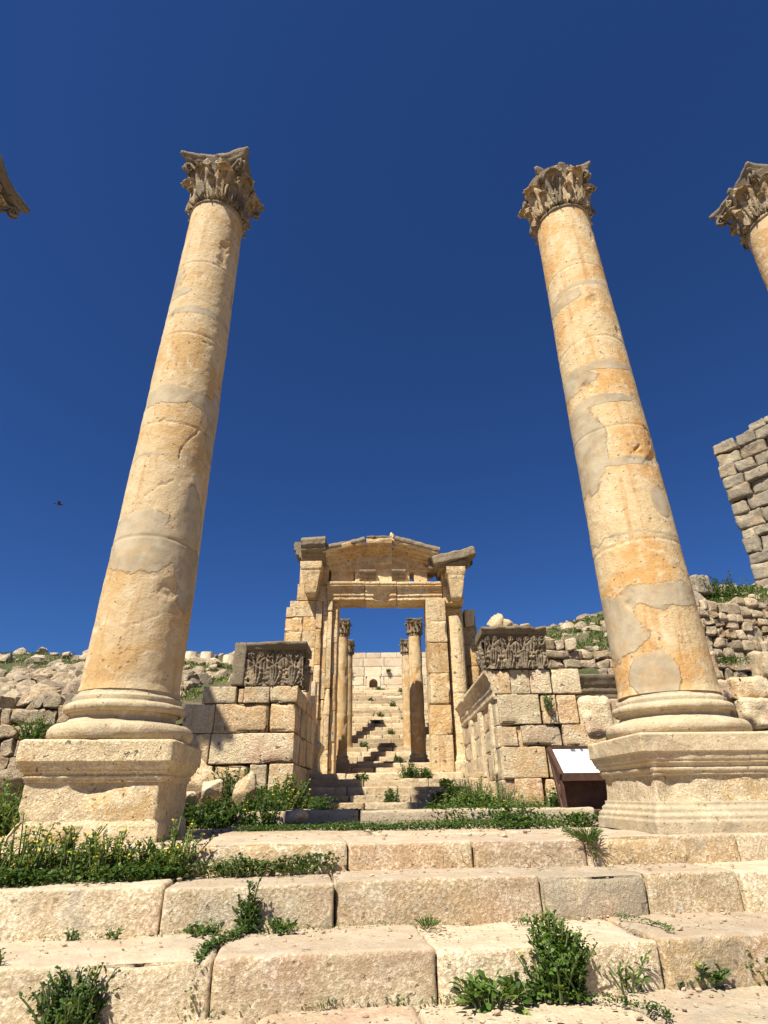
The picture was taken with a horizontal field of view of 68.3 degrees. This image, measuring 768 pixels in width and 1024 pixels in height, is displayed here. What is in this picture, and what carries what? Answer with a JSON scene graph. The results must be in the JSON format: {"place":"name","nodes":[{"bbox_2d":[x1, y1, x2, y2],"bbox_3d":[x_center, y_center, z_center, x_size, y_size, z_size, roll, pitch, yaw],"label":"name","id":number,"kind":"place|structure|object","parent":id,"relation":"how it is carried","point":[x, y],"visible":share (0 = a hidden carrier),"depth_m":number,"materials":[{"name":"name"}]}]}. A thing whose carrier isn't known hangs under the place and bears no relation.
{"place":"outdoors","nodes":[
{"label":"outdoors","id":0,"kind":"place"},
{"bbox_2d":[0,654,232,825],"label":"hillside","id":1,"kind":"structure","parent":0,"point":[184,701],"depth_m":13.94,"materials":[{"name":"beige stone"}]},
{"bbox_2d":[0,768,24,802],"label":"boulder","id":2,"kind":"object","parent":1,"relation":"on","point":[15,777],"visible":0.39,"depth_m":6.44,"materials":[{"name":"stone"}]},
{"bbox_2d":[0,651,84,672],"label":"hill grass","id":3,"kind":"structure","parent":1,"relation":"on","point":[40,663],"depth_m":20.14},
{"bbox_2d":[0,664,227,709],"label":"loose rubble","id":4,"kind":"object","parent":1,"relation":"on","point":[23,686],"visible":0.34,"depth_m":12.70,"materials":[{"name":"stone"}]},
{"bbox_2d":[0,647,234,681],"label":"loose rubble","id":5,"kind":"object","parent":1,"relation":"on","point":[215,661],"visible":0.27,"depth_m":18.78,"materials":[{"name":"stone"}]},
{"bbox_2d":[186,759,217,804],"bbox_3d":[-2.752,3.968,8.357,0.723,0.637,0.304,-10,-28,17],"label":"boulder","id":6,"kind":"object","parent":1,"relation":"on","point":[201,775],"visible":0.37,"depth_m":8.23,"materials":[{"name":"stone"}]},
{"bbox_2d":[180,657,232,700],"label":"hill grass","id":7,"kind":"structure","parent":1,"relation":"on","point":[192,691],"depth_m":14.09,"materials":[{"name":"green plant"}]},
{"bbox_2d":[352,652,426,687],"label":"rebuilt wall","id":8,"kind":"structure","parent":1,"relation":"on","point":[369,669],"depth_m":28.45,"materials":[{"name":"stone"}]},
{"bbox_2d":[0,822,621,840],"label":"pavement","id":9,"kind":"structure","parent":0,"point":[342,833],"depth_m":5.33,"materials":[{"name":"stone"}]},
{"bbox_2d":[0,774,23,836],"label":"weed","id":10,"kind":"object","parent":9,"relation":"on","point":[8,812],"visible":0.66,"depth_m":5.16,"materials":[{"name":"green plant"}]},
{"bbox_2d":[77,824,543,844],"bbox_3d":[-0.788,3.036,5.372,4.221,0.035,2.203,4,-27,-8],"label":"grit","id":11,"kind":"object","parent":9,"relation":"on","point":[367,830],"visible":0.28,"depth_m":5.01,"materials":[{"name":"stone"}]},
{"bbox_2d":[220,817,593,832],"bbox_3d":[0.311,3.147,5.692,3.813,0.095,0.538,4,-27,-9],"label":"ground cover","id":12,"kind":"object","parent":9,"relation":"on","point":[476,823],"visible":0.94,"depth_m":5.65,"materials":[{"name":"green plant"}]},
{"bbox_2d":[489,810,598,825],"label":"ground cover","id":13,"kind":"object","parent":9,"relation":"on","point":[517,817],"visible":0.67,"depth_m":6.10,"materials":[{"name":"green plant"}]},
{"bbox_2d":[709,161,767,290],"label":"stone column","id":14,"kind":"structure","parent":9,"relation":"on","point":[743,208],"depth_m":9.59,"materials":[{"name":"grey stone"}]},
{"bbox_2d":[0,907,725,940],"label":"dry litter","id":15,"kind":"object","parent":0,"point":[318,926],"visible":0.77,"depth_m":3.56,"materials":[{"name":"plant"}]},
{"bbox_2d":[24,846,707,880],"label":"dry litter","id":16,"kind":"object","parent":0,"point":[390,859],"visible":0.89,"depth_m":4.17,"materials":[{"name":"plant"}]},
{"bbox_2d":[20,861,734,885],"bbox_3d":[-0.710,2.526,3.938,6.704,0.026,0.461,3,-27,-8],"label":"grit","id":17,"kind":"object","parent":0,"point":[526,866],"visible":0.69,"depth_m":4.09,"materials":[{"name":"stone"}]},
{"bbox_2d":[284,532,479,773],"bbox_3d":[0.008,4.013,16.267,5.776,7.214,1.729,-1,-27,0],"label":"gateway","id":18,"kind":"object","parent":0,"point":[375,572],"visible":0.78,"depth_m":16.61,"materials":[{"name":"stone"}]},
{"bbox_2d":[0,909,764,956],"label":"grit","id":19,"kind":"object","parent":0,"point":[388,929],"visible":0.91,"depth_m":3.42,"materials":[{"name":"gravel"}]},
{"bbox_2d":[0,0,767,676],"label":"sky","id":20,"kind":"structure","parent":0,"point":[392,363],"materials":[{"name":"blue"}]},
{"bbox_2d":[304,772,495,810],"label":"staircase","id":21,"kind":"structure","parent":0,"point":[325,784],"depth_m":9.91,"materials":[{"name":"stone"}]},
{"bbox_2d":[383,788,399,802],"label":"weed","id":22,"kind":"object","parent":21,"relation":"on","point":[390,796],"visible":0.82,"depth_m":9.53,"materials":[{"name":"green plant"}]},
{"bbox_2d":[398,762,418,777],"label":"weed","id":23,"kind":"object","parent":21,"relation":"on","point":[410,772],"visible":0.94,"depth_m":10.37,"materials":[{"name":"green plant"}]},
{"bbox_2d":[416,767,431,778],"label":"weed","id":24,"kind":"object","parent":21,"relation":"on","point":[426,773],"visible":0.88,"depth_m":10.46,"materials":[{"name":"green plant"}]},
{"bbox_2d":[480,584,767,673],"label":"hillside","id":25,"kind":"structure","parent":0,"point":[586,670],"depth_m":15.55,"materials":[{"name":"green plant"}]},
{"bbox_2d":[541,638,613,673],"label":"rubble wall","id":26,"kind":"structure","parent":25,"relation":"on","point":[562,654],"depth_m":11.98,"materials":[{"name":"stone"}]},
{"bbox_2d":[545,583,767,652],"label":"loose rubble","id":27,"kind":"object","parent":25,"relation":"on","point":[583,627],"visible":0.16,"depth_m":16.93,"materials":[{"name":"stone"}]},
{"bbox_2d":[690,574,712,596],"bbox_3d":[9.086,2.191,16.493,0.616,0.614,0.614,7,-28,-15],"label":"stone block","id":28,"kind":"object","parent":25,"relation":"on","point":[700,586],"depth_m":16.23,"materials":[{"name":"grey stone"}]},
{"bbox_2d":[700,570,748,598],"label":"shrub","id":29,"kind":"object","parent":25,"relation":"on","point":[730,590],"visible":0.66,"depth_m":16.20,"materials":[{"name":"green plant"}]},
{"bbox_2d":[695,597,767,679],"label":"rubble wall","id":30,"kind":"structure","parent":25,"relation":"on","point":[736,626],"depth_m":13.42,"materials":[{"name":"stone"}]},
{"bbox_2d":[713,416,767,587],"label":"ruined wall","id":31,"kind":"structure","parent":25,"relation":"on","point":[743,466],"depth_m":18.03,"materials":[{"name":"grey stone"}]},
{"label":"terrace soil","id":32,"kind":"structure","parent":0,"visible":0},
{"bbox_2d":[0,692,76,769],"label":"rubble wall","id":33,"kind":"structure","parent":32,"relation":"on","point":[50,704],"depth_m":10.39,"materials":[{"name":"stone"}]},
{"bbox_2d":[11,714,53,740],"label":"weed","id":34,"kind":"object","parent":33,"relation":"on","point":[35,733],"visible":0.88,"depth_m":10.02,"materials":[{"name":"green plant"}]},
{"bbox_2d":[183,801,203,828],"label":"shrub","id":35,"kind":"object","parent":32,"relation":"on","point":[187,809],"visible":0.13,"depth_m":7.04,"materials":[{"name":"green plant"}]},
{"bbox_2d":[184,796,246,829],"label":"shrub","id":36,"kind":"object","parent":32,"relation":"on","point":[214,818],"visible":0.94,"depth_m":6.95,"materials":[{"name":"green plant"}]},
{"bbox_2d":[202,766,258,809],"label":"shrub","id":37,"kind":"object","parent":32,"relation":"on","point":[227,794],"visible":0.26,"depth_m":8.35,"materials":[{"name":"green plant"}]},
{"bbox_2d":[182,669,324,814],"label":"wing wall","id":38,"kind":"structure","parent":32,"relation":"on","point":[266,735],"depth_m":8.99,"materials":[{"name":"stone"}]},
{"bbox_2d":[231,641,311,692],"bbox_3d":[-1.879,2.659,9.675,1.261,0.727,0.879,-1,-27,0],"label":"pilaster capital","id":39,"kind":"object","parent":38,"relation":"on","point":[272,663],"visible":0.94,"depth_m":9.40,"materials":[{"name":"stone"}]},
{"bbox_2d":[232,790,286,826],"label":"shrub","id":40,"kind":"object","parent":32,"relation":"on","point":[264,806],"visible":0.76,"depth_m":7.17,"materials":[{"name":"green plant"}]},
{"bbox_2d":[285,809,308,824],"bbox_3d":[-1.019,3.573,6.612,0.218,0.196,0.223,-19,-32,32],"label":"boulder","id":41,"kind":"object","parent":32,"relation":"on","point":[297,816],"visible":0.91,"depth_m":6.57,"materials":[{"name":"stone"}]},
{"bbox_2d":[218,807,595,828],"bbox_3d":[0.243,3.983,7.286,4.788,0.311,0.615,-1,-27,0],"label":"terrace step","id":42,"kind":"object","parent":32,"relation":"on","point":[341,815],"visible":0.28,"depth_m":7.06,"materials":[{"name":"stone"}]},
{"bbox_2d":[232,770,256,808],"bbox_3d":[-1.853,3.727,7.546,0.311,0.523,0.298,-1,-27,0],"label":"boulder","id":43,"kind":"object","parent":42,"relation":"on","point":[247,783],"visible":0.6,"depth_m":7.49,"materials":[{"name":"stone"}]},
{"bbox_2d":[536,787,559,806],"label":"weed","id":44,"kind":"object","parent":42,"relation":"on","point":[551,801],"visible":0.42,"depth_m":7.47,"materials":[{"name":"green plant"}]},
{"bbox_2d":[423,804,568,821],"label":"ground cover","id":45,"kind":"object","parent":32,"relation":"on","point":[517,807],"visible":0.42,"depth_m":7.01,"materials":[{"name":"green plant"}]},
{"bbox_2d":[476,800,524,815],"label":"shrub","id":46,"kind":"object","parent":32,"relation":"on","point":[503,803],"visible":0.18,"depth_m":7.22,"materials":[{"name":"green plant"}]},
{"bbox_2d":[509,795,545,806],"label":"shrub","id":47,"kind":"object","parent":32,"relation":"on","point":[526,803],"visible":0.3,"depth_m":8.03,"materials":[{"name":"green plant"}]},
{"bbox_2d":[455,669,613,809],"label":"wing wall","id":48,"kind":"structure","parent":32,"relation":"on","point":[513,727],"depth_m":9.49,"materials":[{"name":"stone"}]},
{"bbox_2d":[475,613,548,672],"bbox_3d":[2.260,2.370,10.247,1.192,1.053,0.877,-1,-27,0],"label":"pilaster capital","id":49,"kind":"object","parent":48,"relation":"on","point":[501,643],"visible":0.95,"depth_m":9.92,"materials":[{"name":"stone"}]},
{"bbox_2d":[547,746,606,821],"bbox_3d":[2.715,3.582,7.504,0.884,0.928,0.515,-1,-27,0],"label":"information board","id":50,"kind":"object","parent":32,"relation":"on","point":[577,776],"visible":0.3,"depth_m":7.44,"materials":[{"name":"brown metal"}]},
{"bbox_2d":[609,699,618,724],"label":"stone block","id":51,"kind":"structure","parent":32,"relation":"on","point":[614,702],"depth_m":10.14,"materials":[{"name":"stone"}]},
{"bbox_2d":[575,674,617,698],"bbox_3d":[4.224,3.302,10.576,1.691,0.430,0.680,-1,-27,0],"label":"entablature fragment","id":52,"kind":"object","parent":51,"relation":"on","point":[598,684],"visible":0.3,"depth_m":10.36,"materials":[{"name":"stone"}]},
{"bbox_2d":[710,651,767,730],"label":"rubble wall","id":53,"kind":"structure","parent":32,"relation":"on","point":[747,697],"depth_m":10.66,"materials":[{"name":"stone"}]},
{"bbox_2d":[717,653,748,665],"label":"weed","id":54,"kind":"object","parent":53,"relation":"on","point":[732,660],"visible":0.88,"depth_m":11.01,"materials":[{"name":"green plant"}]},
{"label":"landing","id":55,"kind":"structure","parent":0,"visible":0},
{"bbox_2d":[262,773,310,809],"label":"shrub","id":56,"kind":"object","parent":55,"relation":"on","point":[290,799],"visible":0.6,"depth_m":8.09,"materials":[{"name":"green plant"}]},
{"bbox_2d":[298,794,338,809],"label":"ground cover","id":57,"kind":"object","parent":55,"relation":"on","point":[312,801],"visible":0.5,"depth_m":7.98,"materials":[{"name":"green plant"}]},
{"bbox_2d":[186,781,545,817],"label":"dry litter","id":58,"kind":"object","parent":55,"relation":"on","point":[375,799],"visible":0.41,"depth_m":7.63,"materials":[{"name":"plant"}]},
{"bbox_2d":[185,791,198,804],"bbox_3d":[-2.542,3.726,7.277,0.369,0.249,0.268,-11,-28,19],"label":"boulder","id":59,"kind":"object","parent":58,"relation":"on","point":[192,796],"visible":0.43,"depth_m":7.20,"materials":[{"name":"stone"}]},
{"bbox_2d":[201,779,222,801],"bbox_3d":[-2.350,3.770,7.678,0.266,0.277,0.304,12,-29,-23],"label":"boulder","id":60,"kind":"object","parent":58,"relation":"on","point":[212,788],"visible":0.98,"depth_m":7.59,"materials":[{"name":"stone"}]},
{"bbox_2d":[421,799,459,809],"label":"shrub","id":61,"kind":"object","parent":55,"relation":"on","point":[430,805],"visible":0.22,"depth_m":7.67,"materials":[{"name":"green plant"}]},
{"bbox_2d":[430,779,468,806],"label":"shrub","id":62,"kind":"object","parent":55,"relation":"on","point":[452,790],"visible":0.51,"depth_m":8.86,"materials":[{"name":"green plant"}]},
{"bbox_2d":[452,776,491,804],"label":"shrub","id":63,"kind":"object","parent":55,"relation":"on","point":[479,787],"visible":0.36,"depth_m":9.02,"materials":[{"name":"green plant"}]},
{"bbox_2d":[450,791,499,807],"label":"shrub","id":64,"kind":"object","parent":55,"relation":"on","point":[462,800],"visible":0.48,"depth_m":7.94,"materials":[{"name":"green plant"}]},
{"bbox_2d":[471,777,523,804],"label":"shrub","id":65,"kind":"object","parent":55,"relation":"on","point":[497,784],"visible":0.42,"depth_m":8.47,"materials":[{"name":"green plant"}]},
{"label":"ground","id":66,"kind":"structure","parent":0,"visible":0},
{"bbox_2d":[336,687,429,773],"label":"great staircase","id":67,"kind":"structure","parent":66,"relation":"on","point":[379,751],"depth_m":20.87,"materials":[{"name":"stone"}]},
{"bbox_2d":[336,619,351,763],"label":"gate column","id":68,"kind":"structure","parent":67,"relation":"on","point":[342,716],"depth_m":18.38,"materials":[{"name":"stone"}]},
{"bbox_2d":[347,640,355,747],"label":"gate column","id":69,"kind":"structure","parent":67,"relation":"on","point":[351,646],"depth_m":20.89,"materials":[{"name":"stone"}]},
{"bbox_2d":[398,639,410,746],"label":"gate column","id":70,"kind":"structure","parent":67,"relation":"on","point":[404,646],"depth_m":20.83,"materials":[{"name":"stone"}]},
{"bbox_2d":[405,618,429,762],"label":"gate column","id":71,"kind":"structure","parent":67,"relation":"on","point":[414,632],"depth_m":18.39,"materials":[{"name":"stone"}]},
{"bbox_2d":[0,911,767,1023],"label":"stone step","id":72,"kind":"object","parent":66,"relation":"on","point":[266,976],"visible":0.68,"depth_m":3.03,"materials":[{"name":"stone"}]},
{"bbox_2d":[62,927,79,940],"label":"weed","id":73,"kind":"object","parent":72,"relation":"on","point":[73,937],"visible":1,"depth_m":3.31,"materials":[{"name":"green plant"}]},
{"bbox_2d":[105,925,123,939],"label":"weed","id":74,"kind":"object","parent":72,"relation":"on","point":[115,936],"visible":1,"depth_m":3.34,"materials":[{"name":"green plant"}]},
{"bbox_2d":[182,918,223,937],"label":"weed","id":75,"kind":"object","parent":72,"relation":"on","point":[208,929],"visible":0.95,"depth_m":3.37,"materials":[{"name":"green plant"}]},
{"bbox_2d":[4,920,416,941],"bbox_3d":[-1.071,2.539,3.432,2.648,0.038,0.072,3,-27,-7],"label":"ground cover","id":76,"kind":"object","parent":72,"relation":"on","point":[259,929],"visible":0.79,"depth_m":3.50,"materials":[{"name":"green plant"}]},
{"bbox_2d":[192,924,255,964],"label":"ground cover","id":77,"kind":"object","parent":72,"relation":"on","point":[230,935],"visible":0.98,"depth_m":3.15,"materials":[{"name":"green plant"}]},
{"bbox_2d":[232,876,263,933],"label":"weed","id":78,"kind":"object","parent":72,"relation":"on","point":[249,909],"visible":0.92,"depth_m":3.49,"materials":[{"name":"green plant"}]},
{"bbox_2d":[250,916,298,934],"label":"weed","id":79,"kind":"object","parent":72,"relation":"on","point":[276,924],"visible":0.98,"depth_m":3.43,"materials":[{"name":"green plant"}]},
{"bbox_2d":[0,860,767,940],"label":"stone step","id":80,"kind":"object","parent":72,"relation":"on","point":[363,898],"visible":0.71,"depth_m":3.71,"materials":[{"name":"stone"}]},
{"bbox_2d":[0,835,22,880],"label":"weed","id":81,"kind":"object","parent":80,"relation":"on","point":[4,854],"visible":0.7,"depth_m":3.74,"materials":[{"name":"green plant"}]},
{"bbox_2d":[0,812,64,885],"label":"weed","id":82,"kind":"object","parent":80,"relation":"on","point":[27,860],"visible":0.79,"depth_m":3.73,"materials":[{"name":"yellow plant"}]},
{"bbox_2d":[42,824,107,882],"bbox_3d":[-2.133,2.344,3.885,0.386,0.357,0.447,-1,-27,0],"label":"weed","id":83,"kind":"object","parent":80,"relation":"on","point":[63,859],"visible":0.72,"depth_m":3.81,"materials":[{"name":"green plant"}]},
{"bbox_2d":[68,826,140,881],"bbox_3d":[-1.919,2.337,3.866,0.444,0.329,0.347,14,-30,-27],"label":"weed","id":84,"kind":"object","parent":80,"relation":"on","point":[99,852],"visible":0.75,"depth_m":3.85,"materials":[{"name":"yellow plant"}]},
{"bbox_2d":[115,836,165,878],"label":"weed","id":85,"kind":"object","parent":80,"relation":"on","point":[142,860],"visible":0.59,"depth_m":3.90,"materials":[{"name":"green plant"}]},
{"bbox_2d":[0,851,343,887],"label":"ground cover","id":86,"kind":"object","parent":80,"relation":"on","point":[145,875],"visible":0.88,"depth_m":3.76,"materials":[{"name":"green plant"}]},
{"bbox_2d":[143,815,214,878],"bbox_3d":[-1.472,2.382,4.031,0.492,0.390,0.425,12,-29,-24],"label":"weed","id":87,"kind":"object","parent":80,"relation":"on","point":[173,856],"visible":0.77,"depth_m":4.00,"materials":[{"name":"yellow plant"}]},
{"bbox_2d":[217,852,268,877],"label":"weed","id":88,"kind":"object","parent":80,"relation":"on","point":[237,867],"visible":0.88,"depth_m":3.97,"materials":[{"name":"green plant"}]},
{"bbox_2d":[276,860,317,873],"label":"grass tuft","id":89,"kind":"object","parent":80,"relation":"on","point":[293,867],"visible":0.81,"depth_m":4.04,"materials":[{"name":"green plant"}]},
{"bbox_2d":[1,829,767,880],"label":"stone step","id":90,"kind":"object","parent":80,"relation":"on","point":[720,846],"visible":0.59,"depth_m":4.39,"materials":[{"name":"stone"}]},
{"bbox_2d":[0,154,29,218],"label":"stone column","id":91,"kind":"structure","parent":90,"relation":"on","point":[12,201],"depth_m":8.99,"materials":[{"name":"stone"}]},
{"bbox_2d":[3,146,264,845],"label":"stone column","id":92,"kind":"structure","parent":90,"relation":"on","point":[115,752],"depth_m":5.55,"materials":[{"name":"stone"}]},
{"bbox_2d":[562,826,599,857],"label":"ground cover","id":93,"kind":"object","parent":90,"relation":"on","point":[566,830],"visible":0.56,"depth_m":4.48,"materials":[{"name":"green plant"}]},
{"bbox_2d":[570,825,607,841],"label":"grass tuft","id":94,"kind":"object","parent":90,"relation":"on","point":[583,834],"visible":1,"depth_m":4.44,"materials":[{"name":"green plant"}]},
{"bbox_2d":[517,161,767,833],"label":"stone column","id":95,"kind":"structure","parent":90,"relation":"on","point":[681,750],"depth_m":6.07,"materials":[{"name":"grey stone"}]},
{"bbox_2d":[414,913,440,929],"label":"grass tuft","id":96,"kind":"object","parent":72,"relation":"on","point":[433,923],"visible":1,"depth_m":3.52,"materials":[{"name":"green plant"}]},
{"bbox_2d":[616,912,677,930],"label":"ground cover","id":97,"kind":"object","parent":72,"relation":"on","point":[658,923],"visible":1,"depth_m":3.53,"materials":[{"name":"green plant"}]},
{"bbox_2d":[133,985,767,1023],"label":"stone step","id":98,"kind":"object","parent":66,"relation":"on","point":[732,1006],"visible":0.54,"depth_m":2.85,"materials":[{"name":"stone"}]},
{"bbox_2d":[19,962,124,1023],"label":"weed","id":99,"kind":"object","parent":98,"relation":"on","point":[75,1009],"visible":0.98,"depth_m":2.71,"materials":[{"name":"green plant"}]},
{"bbox_2d":[162,990,540,1020],"bbox_3d":[-0.020,2.539,2.941,2.166,0.058,0.166,3,-27,-7],"label":"ground cover","id":100,"kind":"object","parent":98,"relation":"on","point":[420,1001],"visible":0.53,"depth_m":2.95,"materials":[{"name":"green plant"}]},
{"bbox_2d":[128,984,767,1023],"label":"grit","id":101,"kind":"object","parent":98,"relation":"on","point":[496,1012],"visible":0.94,"depth_m":2.82,"materials":[{"name":"gravel"}]},
{"bbox_2d":[447,968,531,1015],"bbox_3d":[0.536,2.501,2.964,0.410,0.174,0.329,-1,-27,0],"label":"weed","id":102,"kind":"object","parent":98,"relation":"on","point":[480,989],"visible":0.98,"depth_m":2.94,"materials":[{"name":"green plant"}]},
{"bbox_2d":[506,974,541,1004],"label":"weed","id":103,"kind":"object","parent":98,"relation":"on","point":[528,985],"visible":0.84,"depth_m":2.99,"materials":[{"name":"green plant"}]},
{"bbox_2d":[513,907,597,1005],"bbox_3d":[0.963,2.462,3.154,0.462,0.396,0.427,-12,-29,21],"label":"bush","id":104,"kind":"object","parent":98,"relation":"on","point":[563,980],"visible":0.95,"depth_m":3.07,"materials":[{"name":"green plant"}]},
{"bbox_2d":[584,950,656,994],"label":"weed","id":105,"kind":"object","parent":98,"relation":"on","point":[626,978],"visible":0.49,"depth_m":3.12,"materials":[{"name":"green plant"}]},
{"bbox_2d":[571,989,674,1020],"bbox_3d":[1.215,2.502,2.893,0.550,0.053,0.144,-24,-35,38],"label":"ground cover","id":106,"kind":"object","parent":98,"relation":"on","point":[652,1007],"visible":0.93,"depth_m":2.88,"materials":[{"name":"green plant"}]},
{"bbox_2d":[677,961,731,989],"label":"weed","id":107,"kind":"object","parent":98,"relation":"on","point":[717,977],"visible":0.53,"depth_m":3.17,"materials":[{"name":"green plant"}]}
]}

